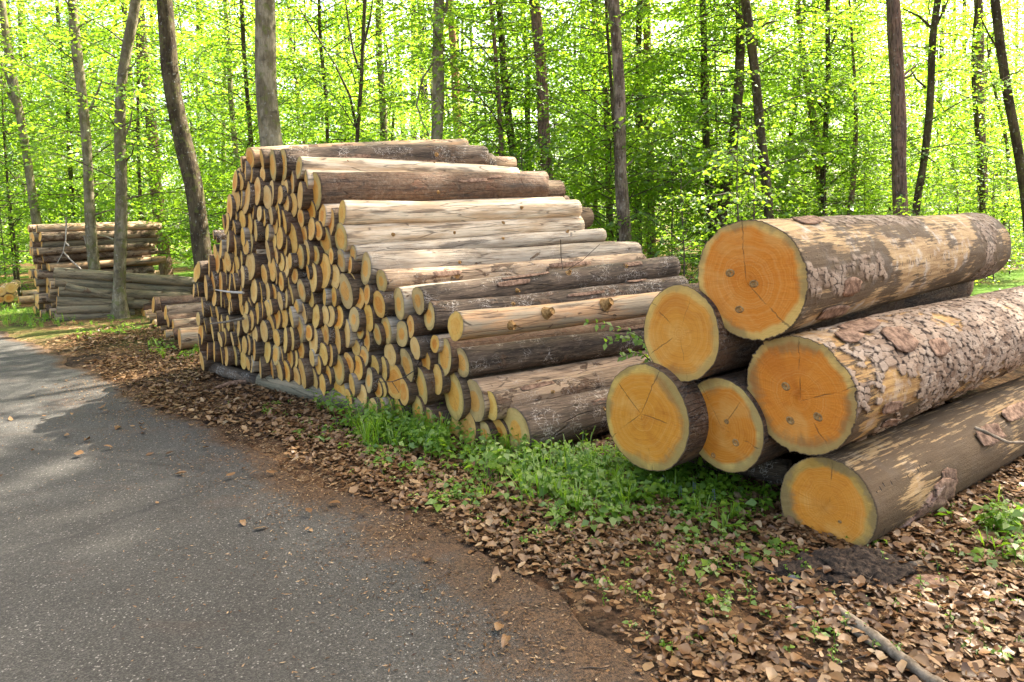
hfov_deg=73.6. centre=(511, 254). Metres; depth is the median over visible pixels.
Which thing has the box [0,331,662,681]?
road
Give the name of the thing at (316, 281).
log
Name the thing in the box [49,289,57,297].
log
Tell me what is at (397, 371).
log
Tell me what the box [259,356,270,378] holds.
log
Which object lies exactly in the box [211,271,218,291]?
log
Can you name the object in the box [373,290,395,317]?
log
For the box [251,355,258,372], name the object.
log
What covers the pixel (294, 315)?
log
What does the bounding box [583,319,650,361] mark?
leafy twig
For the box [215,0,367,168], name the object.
young beech
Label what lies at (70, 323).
wood block
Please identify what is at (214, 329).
log
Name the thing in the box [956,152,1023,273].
beech sapling
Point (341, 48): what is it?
young beech
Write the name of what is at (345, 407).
herb
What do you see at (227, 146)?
young beech
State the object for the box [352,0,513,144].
young beech
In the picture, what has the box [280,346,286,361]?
log
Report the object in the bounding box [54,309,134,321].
log
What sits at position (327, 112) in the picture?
beech tree
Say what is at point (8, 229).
beech sapling
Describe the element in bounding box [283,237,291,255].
log
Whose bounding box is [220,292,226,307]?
log
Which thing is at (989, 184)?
young beech
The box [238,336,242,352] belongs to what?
log
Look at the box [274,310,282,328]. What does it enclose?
log
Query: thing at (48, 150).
young beech
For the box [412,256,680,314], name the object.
log
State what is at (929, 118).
beech tree
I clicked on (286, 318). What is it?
log
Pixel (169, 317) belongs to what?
log
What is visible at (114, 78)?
young beech
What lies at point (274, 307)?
log
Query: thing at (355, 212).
log
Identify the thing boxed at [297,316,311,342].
log
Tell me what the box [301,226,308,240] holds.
log
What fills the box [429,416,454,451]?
herb
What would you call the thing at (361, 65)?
beech tree
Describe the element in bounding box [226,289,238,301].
log
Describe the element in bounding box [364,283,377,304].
log
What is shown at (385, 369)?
log
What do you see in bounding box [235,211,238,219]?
log
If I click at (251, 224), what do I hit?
log
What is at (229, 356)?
log
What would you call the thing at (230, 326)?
log
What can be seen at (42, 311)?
log
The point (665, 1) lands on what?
sky
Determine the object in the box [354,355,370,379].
log
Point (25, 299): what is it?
log
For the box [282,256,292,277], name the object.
log
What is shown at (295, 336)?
log
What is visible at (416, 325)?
log
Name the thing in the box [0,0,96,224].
beech tree
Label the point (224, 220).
log
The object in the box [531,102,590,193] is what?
young beech
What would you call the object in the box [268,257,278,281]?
log
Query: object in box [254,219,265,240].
log
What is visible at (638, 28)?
beech tree
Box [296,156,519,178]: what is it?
log
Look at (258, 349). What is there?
log
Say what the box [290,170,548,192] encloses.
log
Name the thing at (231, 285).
log
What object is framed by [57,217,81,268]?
dead branch
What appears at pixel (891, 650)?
broken branch
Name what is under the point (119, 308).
beech tree
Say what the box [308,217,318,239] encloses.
log
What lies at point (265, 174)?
log
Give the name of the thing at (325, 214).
log
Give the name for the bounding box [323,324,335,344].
log
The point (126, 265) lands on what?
log
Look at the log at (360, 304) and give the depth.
5.74 m
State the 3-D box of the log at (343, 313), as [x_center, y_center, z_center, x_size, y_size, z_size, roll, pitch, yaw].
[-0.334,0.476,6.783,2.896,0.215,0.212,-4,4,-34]
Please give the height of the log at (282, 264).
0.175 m
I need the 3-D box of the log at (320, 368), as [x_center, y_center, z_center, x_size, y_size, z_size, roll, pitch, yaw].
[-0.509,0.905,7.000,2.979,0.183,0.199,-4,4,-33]
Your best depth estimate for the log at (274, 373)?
6.69 m
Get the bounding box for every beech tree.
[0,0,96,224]
[0,0,165,255]
[0,0,177,269]
[14,0,221,318]
[123,0,355,245]
[135,0,332,250]
[156,0,211,282]
[214,0,425,192]
[255,0,282,146]
[278,0,466,143]
[280,0,445,142]
[366,0,613,235]
[416,0,502,139]
[443,0,629,239]
[493,0,701,239]
[531,0,746,252]
[585,0,847,271]
[607,0,710,241]
[648,0,880,218]
[722,0,959,218]
[861,0,1023,215]
[980,0,1023,233]
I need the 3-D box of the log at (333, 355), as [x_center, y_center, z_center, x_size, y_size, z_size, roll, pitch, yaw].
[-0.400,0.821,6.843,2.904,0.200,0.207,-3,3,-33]
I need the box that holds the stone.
[788,575,799,581]
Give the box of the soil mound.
[757,544,917,588]
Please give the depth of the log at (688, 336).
3.94 m
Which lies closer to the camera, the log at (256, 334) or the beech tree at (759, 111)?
the log at (256, 334)
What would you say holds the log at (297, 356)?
on the log at (291, 358)
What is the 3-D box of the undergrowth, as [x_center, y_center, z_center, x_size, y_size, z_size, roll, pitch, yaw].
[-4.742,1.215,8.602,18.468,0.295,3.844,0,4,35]
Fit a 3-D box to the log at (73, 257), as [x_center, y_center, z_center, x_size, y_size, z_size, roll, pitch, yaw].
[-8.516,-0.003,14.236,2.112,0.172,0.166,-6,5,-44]
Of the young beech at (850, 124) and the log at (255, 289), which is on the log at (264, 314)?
the log at (255, 289)
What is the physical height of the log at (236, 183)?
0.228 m
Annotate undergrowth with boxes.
[0,302,1023,663]
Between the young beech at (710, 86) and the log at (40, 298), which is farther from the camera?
the young beech at (710, 86)
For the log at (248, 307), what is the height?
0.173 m
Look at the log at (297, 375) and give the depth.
6.43 m
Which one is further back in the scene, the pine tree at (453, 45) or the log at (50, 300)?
the pine tree at (453, 45)
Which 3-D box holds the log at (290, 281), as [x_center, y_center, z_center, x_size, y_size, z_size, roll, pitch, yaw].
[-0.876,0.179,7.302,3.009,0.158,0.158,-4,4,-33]
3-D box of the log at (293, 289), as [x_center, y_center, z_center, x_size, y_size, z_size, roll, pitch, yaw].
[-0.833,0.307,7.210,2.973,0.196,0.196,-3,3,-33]
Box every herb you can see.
[334,396,353,423]
[360,396,393,424]
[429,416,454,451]
[486,444,514,480]
[518,436,547,460]
[548,442,574,469]
[593,442,614,468]
[980,499,1008,532]
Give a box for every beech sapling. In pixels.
[0,179,52,282]
[168,200,221,276]
[518,118,580,184]
[531,160,616,238]
[585,134,716,275]
[604,207,662,257]
[606,135,724,279]
[610,189,653,253]
[616,197,676,257]
[629,134,736,282]
[681,123,816,246]
[686,103,808,278]
[727,198,763,222]
[773,197,799,218]
[777,200,818,218]
[779,157,867,215]
[813,157,917,214]
[867,153,955,214]
[869,158,947,215]
[879,175,950,215]
[887,195,935,215]
[912,149,992,214]
[925,178,1002,289]
[934,191,958,214]
[948,151,1023,279]
[951,156,1023,254]
[955,188,1022,279]
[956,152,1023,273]
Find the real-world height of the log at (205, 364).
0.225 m
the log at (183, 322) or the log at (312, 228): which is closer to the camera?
the log at (312, 228)
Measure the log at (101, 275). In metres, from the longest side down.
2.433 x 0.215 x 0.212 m
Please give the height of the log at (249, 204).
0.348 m
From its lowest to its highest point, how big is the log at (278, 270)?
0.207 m
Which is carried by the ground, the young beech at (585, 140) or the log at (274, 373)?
the young beech at (585, 140)
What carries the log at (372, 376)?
on the log at (364, 394)
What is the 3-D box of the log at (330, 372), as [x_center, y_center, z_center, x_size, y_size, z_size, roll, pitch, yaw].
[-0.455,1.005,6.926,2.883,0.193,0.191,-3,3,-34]
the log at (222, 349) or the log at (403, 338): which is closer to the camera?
the log at (403, 338)
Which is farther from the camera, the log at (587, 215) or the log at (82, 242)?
the log at (82, 242)
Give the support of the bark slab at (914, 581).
on the ground
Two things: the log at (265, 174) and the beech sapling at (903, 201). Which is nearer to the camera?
the log at (265, 174)
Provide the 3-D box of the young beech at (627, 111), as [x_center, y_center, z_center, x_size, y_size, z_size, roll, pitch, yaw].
[4.133,-5.366,26.045,5.755,11.258,4.927,-4,4,-36]
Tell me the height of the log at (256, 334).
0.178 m
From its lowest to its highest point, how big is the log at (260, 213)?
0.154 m
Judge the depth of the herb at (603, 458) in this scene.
4.34 m
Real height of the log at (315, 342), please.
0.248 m
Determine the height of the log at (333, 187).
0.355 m
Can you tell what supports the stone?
on the soil mound
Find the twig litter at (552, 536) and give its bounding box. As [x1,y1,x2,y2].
[110,366,1010,669]
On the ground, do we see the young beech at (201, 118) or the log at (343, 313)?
the young beech at (201, 118)
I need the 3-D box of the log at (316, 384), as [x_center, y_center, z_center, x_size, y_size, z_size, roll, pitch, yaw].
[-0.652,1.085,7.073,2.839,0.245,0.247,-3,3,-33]
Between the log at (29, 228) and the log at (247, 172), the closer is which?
the log at (247, 172)
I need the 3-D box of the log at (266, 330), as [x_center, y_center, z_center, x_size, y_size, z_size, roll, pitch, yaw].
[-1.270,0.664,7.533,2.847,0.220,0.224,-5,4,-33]
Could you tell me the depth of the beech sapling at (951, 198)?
11.67 m
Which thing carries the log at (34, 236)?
on the log at (82, 242)
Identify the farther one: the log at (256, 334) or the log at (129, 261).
the log at (129, 261)
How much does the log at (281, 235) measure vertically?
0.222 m
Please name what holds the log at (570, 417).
on the ground
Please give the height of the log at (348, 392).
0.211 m
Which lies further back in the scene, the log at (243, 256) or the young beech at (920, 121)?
the young beech at (920, 121)
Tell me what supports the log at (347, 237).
on the log at (343, 261)
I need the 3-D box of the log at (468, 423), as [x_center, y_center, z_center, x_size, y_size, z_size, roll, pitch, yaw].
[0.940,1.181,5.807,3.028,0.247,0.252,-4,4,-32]
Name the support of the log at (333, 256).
on the log at (337, 272)
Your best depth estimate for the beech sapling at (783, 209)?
13.18 m
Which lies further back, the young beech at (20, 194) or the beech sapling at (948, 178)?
the young beech at (20, 194)
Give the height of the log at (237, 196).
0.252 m
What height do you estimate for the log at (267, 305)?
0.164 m
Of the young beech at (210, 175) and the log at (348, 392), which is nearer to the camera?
the log at (348, 392)
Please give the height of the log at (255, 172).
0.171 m
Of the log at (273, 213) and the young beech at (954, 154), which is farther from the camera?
the young beech at (954, 154)
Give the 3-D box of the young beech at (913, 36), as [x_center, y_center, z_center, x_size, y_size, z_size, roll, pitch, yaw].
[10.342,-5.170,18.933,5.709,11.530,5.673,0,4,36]
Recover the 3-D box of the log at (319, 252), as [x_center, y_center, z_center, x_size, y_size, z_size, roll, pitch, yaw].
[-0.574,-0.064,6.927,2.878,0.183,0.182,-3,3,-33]
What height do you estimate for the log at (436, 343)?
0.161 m
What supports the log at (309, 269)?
on the log at (304, 288)
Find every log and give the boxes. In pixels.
[0,283,7,295]
[3,290,17,301]
[5,280,20,292]
[18,295,34,303]
[21,289,36,295]
[28,221,140,232]
[28,269,34,277]
[29,240,40,246]
[31,232,38,241]
[32,222,141,231]
[32,244,151,255]
[32,255,141,263]
[33,306,42,313]
[34,278,45,286]
[36,223,156,232]
[36,255,145,268]
[36,293,48,303]
[36,303,43,309]
[37,223,146,224]
[37,242,149,254]
[37,267,153,278]
[38,230,157,241]
[38,265,152,270]
[38,286,45,292]
[40,309,49,316]
[41,256,148,269]
[42,235,160,247]
[42,248,157,262]
[46,260,159,270]
[46,273,153,285]
[46,295,55,302]
[46,305,55,313]
[48,256,166,270]
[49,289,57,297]
[49,308,55,317]
[50,274,177,288]
[53,267,195,286]
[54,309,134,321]
[55,277,192,293]
[56,296,149,308]
[56,305,110,313]
[58,287,190,298]
[64,283,133,300]
[138,220,161,229]
[141,299,151,313]
[142,310,148,315]
[148,309,155,321]
[152,295,178,312]
[156,310,166,325]
[159,325,171,330]
[160,294,200,311]
[164,303,201,319]
[164,329,173,337]
[166,312,196,326]
[172,317,197,329]
[173,326,198,339]
[178,327,198,348]
[193,264,203,281]
[193,283,197,296]
[196,261,207,278]
[196,312,210,325]
[197,282,204,296]
[198,325,213,344]
[198,334,206,350]
[199,351,240,370]
[201,297,212,316]
[204,275,213,300]
[204,317,210,333]
[207,342,213,360]
[208,255,215,277]
[210,305,216,317]
[210,317,218,340]
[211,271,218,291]
[212,291,219,305]
[213,230,223,239]
[213,244,219,257]
[213,340,220,361]
[215,251,222,273]
[215,306,227,319]
[216,233,226,242]
[216,318,221,331]
[218,331,225,346]
[219,240,226,257]
[219,271,228,292]
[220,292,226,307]
[220,313,235,330]
[220,346,224,364]
[222,215,225,230]
[222,258,229,272]
[223,327,232,346]
[224,213,232,234]
[224,251,234,271]
[224,297,228,307]
[224,345,234,365]
[226,273,229,286]
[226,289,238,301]
[226,314,242,330]
[227,194,235,220]
[227,230,234,251]
[228,300,240,314]
[229,273,234,290]
[230,261,235,274]
[230,298,239,311]
[230,331,237,345]
[232,170,240,191]
[232,190,241,211]
[233,220,241,234]
[233,273,240,290]
[233,321,236,331]
[233,346,240,365]
[234,234,242,256]
[234,256,240,272]
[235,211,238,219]
[237,317,246,336]
[238,173,247,189]
[238,285,250,306]
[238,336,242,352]
[239,210,247,227]
[239,300,244,314]
[240,156,246,171]
[240,190,244,208]
[240,250,246,265]
[240,265,251,288]
[240,351,250,368]
[241,227,249,245]
[242,181,255,213]
[242,313,252,332]
[242,336,248,353]
[243,240,250,254]
[244,161,250,180]
[244,300,254,314]
[245,253,267,279]
[245,356,251,370]
[246,139,468,167]
[247,335,252,354]
[248,213,253,234]
[248,296,255,306]
[249,309,259,329]
[250,167,260,182]
[250,234,265,254]
[250,278,262,302]
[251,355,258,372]
[252,205,264,219]
[252,326,262,341]
[253,339,264,361]
[254,177,269,204]
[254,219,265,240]
[255,302,266,323]
[256,249,265,253]
[257,206,265,220]
[259,281,266,302]
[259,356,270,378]
[260,149,516,167]
[260,167,271,181]
[260,320,273,341]
[261,264,274,283]
[261,302,266,318]
[263,185,271,208]
[263,208,269,226]
[264,300,270,316]
[264,341,274,362]
[265,224,273,240]
[265,240,274,263]
[265,282,275,299]
[267,315,275,330]
[268,206,277,224]
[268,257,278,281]
[269,299,279,314]
[270,149,496,180]
[270,180,280,205]
[270,359,277,378]
[272,234,276,251]
[272,284,280,299]
[272,345,281,364]
[273,218,278,233]
[273,328,283,346]
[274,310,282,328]
[275,247,283,263]
[275,267,281,284]
[276,226,288,248]
[276,360,285,380]
[277,185,289,203]
[277,291,288,309]
[278,204,283,226]
[279,253,285,270]
[279,272,287,290]
[280,144,489,180]
[280,309,291,327]
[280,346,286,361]
[281,179,291,193]
[282,210,298,234]
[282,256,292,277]
[283,195,292,211]
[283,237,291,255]
[283,326,291,352]
[283,360,293,381]
[285,288,293,307]
[287,350,295,367]
[288,253,298,268]
[288,276,293,287]
[289,223,303,252]
[289,284,299,304]
[289,306,301,327]
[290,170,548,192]
[290,193,298,216]
[290,327,299,349]
[292,268,307,283]
[293,366,301,384]
[294,299,305,312]
[295,350,299,366]
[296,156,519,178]
[297,180,565,209]
[297,209,309,226]
[297,244,306,268]
[297,278,310,301]
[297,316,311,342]
[298,342,309,357]
[298,357,314,388]
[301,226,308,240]
[302,302,311,318]
[302,307,313,323]
[304,169,402,188]
[304,240,320,259]
[306,247,313,264]
[306,264,312,279]
[306,324,313,340]
[307,195,569,217]
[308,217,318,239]
[309,263,323,291]
[309,291,322,307]
[309,328,323,353]
[309,349,318,366]
[312,304,324,327]
[313,171,548,210]
[313,367,319,388]
[314,245,324,264]
[315,355,325,374]
[316,221,325,239]
[319,197,564,226]
[319,342,329,365]
[319,373,333,395]
[320,226,586,254]
[320,253,332,287]
[322,305,330,324]
[323,288,332,305]
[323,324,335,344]
[326,365,334,384]
[328,207,593,235]
[328,305,337,326]
[329,248,337,264]
[329,343,337,366]
[331,264,347,288]
[332,287,342,306]
[333,354,349,385]
[334,305,349,329]
[334,327,351,353]
[334,381,349,395]
[335,216,584,251]
[337,249,349,271]
[339,199,581,224]
[339,273,364,308]
[344,319,358,347]
[344,351,355,372]
[345,388,356,407]
[348,241,614,272]
[348,272,360,279]
[349,306,366,331]
[349,373,364,395]
[350,228,606,260]
[352,339,363,355]
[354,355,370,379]
[355,287,364,308]
[357,329,365,338]
[357,384,375,407]
[359,346,383,366]
[361,241,641,284]
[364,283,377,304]
[364,304,381,331]
[364,330,385,351]
[365,367,381,392]
[369,397,381,412]
[371,353,384,373]
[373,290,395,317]
[373,323,385,344]
[375,380,383,397]
[376,253,646,291]
[379,378,389,396]
[379,397,390,413]
[381,316,406,343]
[381,356,389,380]
[384,343,409,366]
[387,364,406,398]
[387,396,394,412]
[394,275,510,319]
[395,399,412,417]
[396,320,410,346]
[400,347,422,381]
[400,378,418,405]
[407,314,448,337]
[410,332,448,359]
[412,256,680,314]
[412,395,445,423]
[416,366,445,404]
[421,351,438,369]
[424,276,688,329]
[425,403,447,426]
[430,333,449,352]
[433,364,450,394]
[438,317,645,375]
[439,410,451,425]
[444,357,603,420]
[447,417,459,436]
[448,291,660,340]
[457,324,644,376]
[459,412,480,442]
[467,350,650,421]
[480,420,499,444]
[487,360,651,420]
[493,419,509,445]
[503,387,609,453]
[606,361,748,470]
[644,281,973,381]
[697,212,1011,340]
[698,369,788,472]
[747,285,1023,454]
[780,376,1023,545]
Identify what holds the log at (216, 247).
on the log at (219, 264)
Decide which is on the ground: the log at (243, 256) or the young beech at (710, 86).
the young beech at (710, 86)
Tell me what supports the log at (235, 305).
on the log at (230, 312)
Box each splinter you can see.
[210,317,244,323]
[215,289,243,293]
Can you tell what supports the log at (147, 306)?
on the ground
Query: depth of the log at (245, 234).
6.88 m
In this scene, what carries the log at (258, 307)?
on the log at (256, 334)
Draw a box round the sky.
[0,0,1023,232]
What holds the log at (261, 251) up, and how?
on the log at (254, 262)
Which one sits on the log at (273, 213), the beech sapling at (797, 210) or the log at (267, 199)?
the log at (267, 199)
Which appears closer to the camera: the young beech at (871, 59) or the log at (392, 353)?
the log at (392, 353)
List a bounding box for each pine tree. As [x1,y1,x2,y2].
[138,2,173,274]
[447,0,462,137]
[529,0,552,179]
[642,1,659,257]
[855,0,872,213]
[886,0,917,215]
[966,0,987,213]
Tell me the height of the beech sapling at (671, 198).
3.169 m
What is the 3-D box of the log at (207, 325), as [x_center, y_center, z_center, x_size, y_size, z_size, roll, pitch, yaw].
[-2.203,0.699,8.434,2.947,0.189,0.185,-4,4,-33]
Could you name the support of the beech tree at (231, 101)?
on the ground
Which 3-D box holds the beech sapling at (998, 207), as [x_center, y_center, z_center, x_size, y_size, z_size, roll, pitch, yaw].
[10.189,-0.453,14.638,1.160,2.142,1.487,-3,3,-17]
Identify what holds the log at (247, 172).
on the log at (249, 204)
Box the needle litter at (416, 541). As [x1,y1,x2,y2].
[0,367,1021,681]
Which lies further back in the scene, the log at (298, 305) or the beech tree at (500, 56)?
the beech tree at (500, 56)
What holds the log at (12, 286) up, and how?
on the log at (9, 297)
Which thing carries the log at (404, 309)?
on the log at (403, 338)
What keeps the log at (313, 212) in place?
on the log at (312, 228)
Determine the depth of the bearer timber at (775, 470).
4.08 m
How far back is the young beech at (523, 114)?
29.68 m
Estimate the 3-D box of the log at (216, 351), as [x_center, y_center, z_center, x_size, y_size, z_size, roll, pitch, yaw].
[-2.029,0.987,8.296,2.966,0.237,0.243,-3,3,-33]
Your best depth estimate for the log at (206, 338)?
7.67 m
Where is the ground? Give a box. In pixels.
[0,208,1023,681]
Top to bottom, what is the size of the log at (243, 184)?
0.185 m
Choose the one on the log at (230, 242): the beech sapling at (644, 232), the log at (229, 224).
the log at (229, 224)
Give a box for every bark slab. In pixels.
[903,574,946,589]
[908,559,943,567]
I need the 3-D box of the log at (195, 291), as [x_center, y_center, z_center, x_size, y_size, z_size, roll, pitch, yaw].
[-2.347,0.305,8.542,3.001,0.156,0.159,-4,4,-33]
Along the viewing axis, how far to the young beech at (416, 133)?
29.58 m
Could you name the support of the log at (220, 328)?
on the log at (214, 329)
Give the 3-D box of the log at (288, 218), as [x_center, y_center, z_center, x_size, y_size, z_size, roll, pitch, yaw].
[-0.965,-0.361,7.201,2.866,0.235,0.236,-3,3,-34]
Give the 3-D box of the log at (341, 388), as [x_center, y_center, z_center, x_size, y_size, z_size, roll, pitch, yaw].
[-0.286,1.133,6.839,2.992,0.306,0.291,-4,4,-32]
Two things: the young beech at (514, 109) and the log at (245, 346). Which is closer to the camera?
the log at (245, 346)
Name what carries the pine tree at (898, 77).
on the ground
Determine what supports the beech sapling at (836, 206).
on the ground
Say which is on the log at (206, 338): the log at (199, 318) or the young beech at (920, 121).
the log at (199, 318)
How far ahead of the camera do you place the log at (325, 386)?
6.11 m
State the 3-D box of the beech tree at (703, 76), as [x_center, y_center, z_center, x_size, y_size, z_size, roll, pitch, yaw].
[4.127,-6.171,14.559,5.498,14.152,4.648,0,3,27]
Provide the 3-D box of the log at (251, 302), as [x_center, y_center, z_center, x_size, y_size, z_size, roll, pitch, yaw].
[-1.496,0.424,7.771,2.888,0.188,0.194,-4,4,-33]
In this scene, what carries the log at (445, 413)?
on the log at (456, 432)
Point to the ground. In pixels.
(584, 616)
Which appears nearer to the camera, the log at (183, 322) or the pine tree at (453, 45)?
the log at (183, 322)
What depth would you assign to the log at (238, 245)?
7.00 m
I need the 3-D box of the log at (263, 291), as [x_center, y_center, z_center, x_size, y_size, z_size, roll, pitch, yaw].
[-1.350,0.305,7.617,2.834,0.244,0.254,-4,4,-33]
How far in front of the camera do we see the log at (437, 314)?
5.68 m
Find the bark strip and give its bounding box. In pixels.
[214,379,246,389]
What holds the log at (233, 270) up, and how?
on the log at (231, 285)
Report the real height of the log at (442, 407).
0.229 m
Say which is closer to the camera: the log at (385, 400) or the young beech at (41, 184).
the log at (385, 400)
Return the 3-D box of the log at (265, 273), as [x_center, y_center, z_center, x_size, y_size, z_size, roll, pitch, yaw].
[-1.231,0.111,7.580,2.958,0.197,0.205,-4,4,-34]
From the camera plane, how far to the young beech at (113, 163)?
24.87 m
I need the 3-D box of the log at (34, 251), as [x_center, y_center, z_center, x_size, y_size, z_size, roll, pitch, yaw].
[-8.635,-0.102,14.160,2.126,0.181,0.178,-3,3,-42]
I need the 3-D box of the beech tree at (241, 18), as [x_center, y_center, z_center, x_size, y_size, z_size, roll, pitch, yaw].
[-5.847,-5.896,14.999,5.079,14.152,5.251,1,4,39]
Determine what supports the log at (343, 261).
on the log at (349, 288)
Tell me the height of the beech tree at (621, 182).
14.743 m
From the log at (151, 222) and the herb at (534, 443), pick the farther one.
the log at (151, 222)
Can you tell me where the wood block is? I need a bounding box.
[66,321,78,324]
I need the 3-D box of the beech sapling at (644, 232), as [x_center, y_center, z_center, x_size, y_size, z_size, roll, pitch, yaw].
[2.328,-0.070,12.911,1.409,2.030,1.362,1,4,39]
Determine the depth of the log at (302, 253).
6.22 m
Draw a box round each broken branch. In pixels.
[838,606,944,681]
[839,620,876,648]
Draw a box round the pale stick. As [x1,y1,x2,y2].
[779,598,836,611]
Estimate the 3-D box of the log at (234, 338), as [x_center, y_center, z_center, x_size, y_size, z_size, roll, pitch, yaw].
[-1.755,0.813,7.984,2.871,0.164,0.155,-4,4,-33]
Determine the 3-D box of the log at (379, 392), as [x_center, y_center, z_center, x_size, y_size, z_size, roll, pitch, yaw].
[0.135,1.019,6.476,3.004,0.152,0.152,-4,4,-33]
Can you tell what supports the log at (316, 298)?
on the log at (308, 320)
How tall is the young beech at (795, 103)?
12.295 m
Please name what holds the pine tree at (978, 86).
on the ground
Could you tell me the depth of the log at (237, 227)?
7.01 m
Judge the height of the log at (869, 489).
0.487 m
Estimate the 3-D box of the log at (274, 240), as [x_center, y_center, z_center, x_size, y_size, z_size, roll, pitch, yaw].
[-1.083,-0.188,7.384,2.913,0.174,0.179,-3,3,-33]
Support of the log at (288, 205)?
on the log at (288, 218)
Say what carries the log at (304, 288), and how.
on the log
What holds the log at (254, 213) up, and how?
on the log at (259, 231)
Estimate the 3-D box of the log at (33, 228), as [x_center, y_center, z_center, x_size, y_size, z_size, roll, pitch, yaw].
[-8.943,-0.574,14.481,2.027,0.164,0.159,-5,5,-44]
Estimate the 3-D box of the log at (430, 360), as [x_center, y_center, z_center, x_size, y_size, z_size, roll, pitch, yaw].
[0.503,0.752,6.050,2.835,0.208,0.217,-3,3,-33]
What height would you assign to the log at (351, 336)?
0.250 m
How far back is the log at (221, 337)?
7.27 m
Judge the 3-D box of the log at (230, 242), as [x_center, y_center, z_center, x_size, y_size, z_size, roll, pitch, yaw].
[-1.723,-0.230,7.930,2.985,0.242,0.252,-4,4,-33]
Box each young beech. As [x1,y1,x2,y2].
[0,0,113,279]
[0,0,133,295]
[0,0,172,269]
[0,0,244,268]
[0,40,54,256]
[0,46,51,250]
[0,58,106,264]
[0,92,55,269]
[0,94,44,289]
[1,9,143,241]
[38,0,226,254]
[52,8,173,222]
[94,0,258,255]
[127,0,288,268]
[162,67,252,254]
[168,0,305,269]
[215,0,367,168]
[230,3,368,172]
[276,0,404,143]
[276,9,370,143]
[312,43,419,136]
[345,37,430,140]
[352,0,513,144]
[352,0,655,238]
[354,56,430,139]
[396,48,475,144]
[414,33,554,170]
[444,88,487,144]
[449,38,557,168]
[473,72,536,150]
[488,0,766,283]
[514,0,715,267]
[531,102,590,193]
[539,107,600,193]
[552,61,644,217]
[561,2,677,249]
[562,106,642,241]
[600,0,858,254]
[611,6,677,251]
[612,0,821,251]
[631,0,810,262]
[643,0,780,252]
[694,0,902,217]
[694,47,774,219]
[709,0,949,218]
[710,0,840,220]
[729,13,845,219]
[766,0,947,218]
[784,0,942,215]
[790,0,1006,214]
[800,31,908,215]
[801,4,946,214]
[868,0,1023,214]
[870,43,956,211]
[872,0,1023,269]
[908,56,1020,232]
[919,15,1023,228]
[931,0,1023,219]
[938,37,1023,254]
[987,23,1023,211]
[987,58,1023,233]
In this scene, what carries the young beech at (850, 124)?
on the ground
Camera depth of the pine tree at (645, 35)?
18.24 m
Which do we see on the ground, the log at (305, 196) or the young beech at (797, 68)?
the young beech at (797, 68)
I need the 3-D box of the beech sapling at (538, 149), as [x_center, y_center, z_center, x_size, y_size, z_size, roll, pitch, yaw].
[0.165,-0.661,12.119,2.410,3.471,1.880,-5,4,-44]
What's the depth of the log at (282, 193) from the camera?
6.39 m
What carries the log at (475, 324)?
on the log at (436, 343)
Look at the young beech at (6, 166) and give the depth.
17.65 m
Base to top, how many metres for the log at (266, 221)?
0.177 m
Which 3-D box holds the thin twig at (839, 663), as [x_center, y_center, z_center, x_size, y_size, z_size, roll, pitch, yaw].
[1.105,1.464,2.430,0.482,0.012,0.025,-3,3,-15]
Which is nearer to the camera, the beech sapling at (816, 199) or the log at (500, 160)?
the log at (500, 160)
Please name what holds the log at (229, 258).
on the log at (231, 285)
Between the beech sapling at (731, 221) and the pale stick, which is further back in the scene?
the beech sapling at (731, 221)
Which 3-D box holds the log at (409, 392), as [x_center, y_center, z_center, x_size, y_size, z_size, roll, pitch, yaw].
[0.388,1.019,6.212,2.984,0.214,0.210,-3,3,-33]
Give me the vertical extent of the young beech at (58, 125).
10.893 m
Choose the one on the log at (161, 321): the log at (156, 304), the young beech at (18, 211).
the log at (156, 304)
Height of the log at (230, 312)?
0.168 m
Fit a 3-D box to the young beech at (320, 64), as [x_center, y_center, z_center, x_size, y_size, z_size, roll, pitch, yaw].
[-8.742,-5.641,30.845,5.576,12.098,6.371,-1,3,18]
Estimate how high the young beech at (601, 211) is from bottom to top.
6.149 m
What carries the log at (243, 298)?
on the log at (248, 307)
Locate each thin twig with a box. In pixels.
[374,362,418,391]
[728,645,848,681]
[808,652,874,670]
[974,426,1023,443]
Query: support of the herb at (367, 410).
on the ground
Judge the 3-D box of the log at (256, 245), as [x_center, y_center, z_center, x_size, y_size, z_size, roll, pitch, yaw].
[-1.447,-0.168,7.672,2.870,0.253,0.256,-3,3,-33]
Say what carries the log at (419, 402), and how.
on the log at (442, 407)
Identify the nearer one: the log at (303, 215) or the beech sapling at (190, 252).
the log at (303, 215)
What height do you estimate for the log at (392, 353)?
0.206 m
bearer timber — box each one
[201,362,258,385]
[255,372,366,414]
[686,457,792,486]
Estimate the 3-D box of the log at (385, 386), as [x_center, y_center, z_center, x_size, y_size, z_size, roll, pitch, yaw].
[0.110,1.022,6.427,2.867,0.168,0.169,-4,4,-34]
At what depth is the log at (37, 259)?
13.57 m
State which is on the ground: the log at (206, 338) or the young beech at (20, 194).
the young beech at (20, 194)
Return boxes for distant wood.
[0,0,1023,264]
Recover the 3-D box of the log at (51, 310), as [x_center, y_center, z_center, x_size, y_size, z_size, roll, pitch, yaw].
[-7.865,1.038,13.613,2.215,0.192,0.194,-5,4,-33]
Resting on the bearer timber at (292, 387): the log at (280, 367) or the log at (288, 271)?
the log at (280, 367)
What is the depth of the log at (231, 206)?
7.05 m
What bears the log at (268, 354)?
on the log at (264, 369)
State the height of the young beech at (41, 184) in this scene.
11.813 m
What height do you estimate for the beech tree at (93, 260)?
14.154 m
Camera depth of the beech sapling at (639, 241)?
12.48 m
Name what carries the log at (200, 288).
on the log at (206, 310)
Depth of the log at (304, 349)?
6.36 m
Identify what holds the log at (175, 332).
on the log at (187, 337)

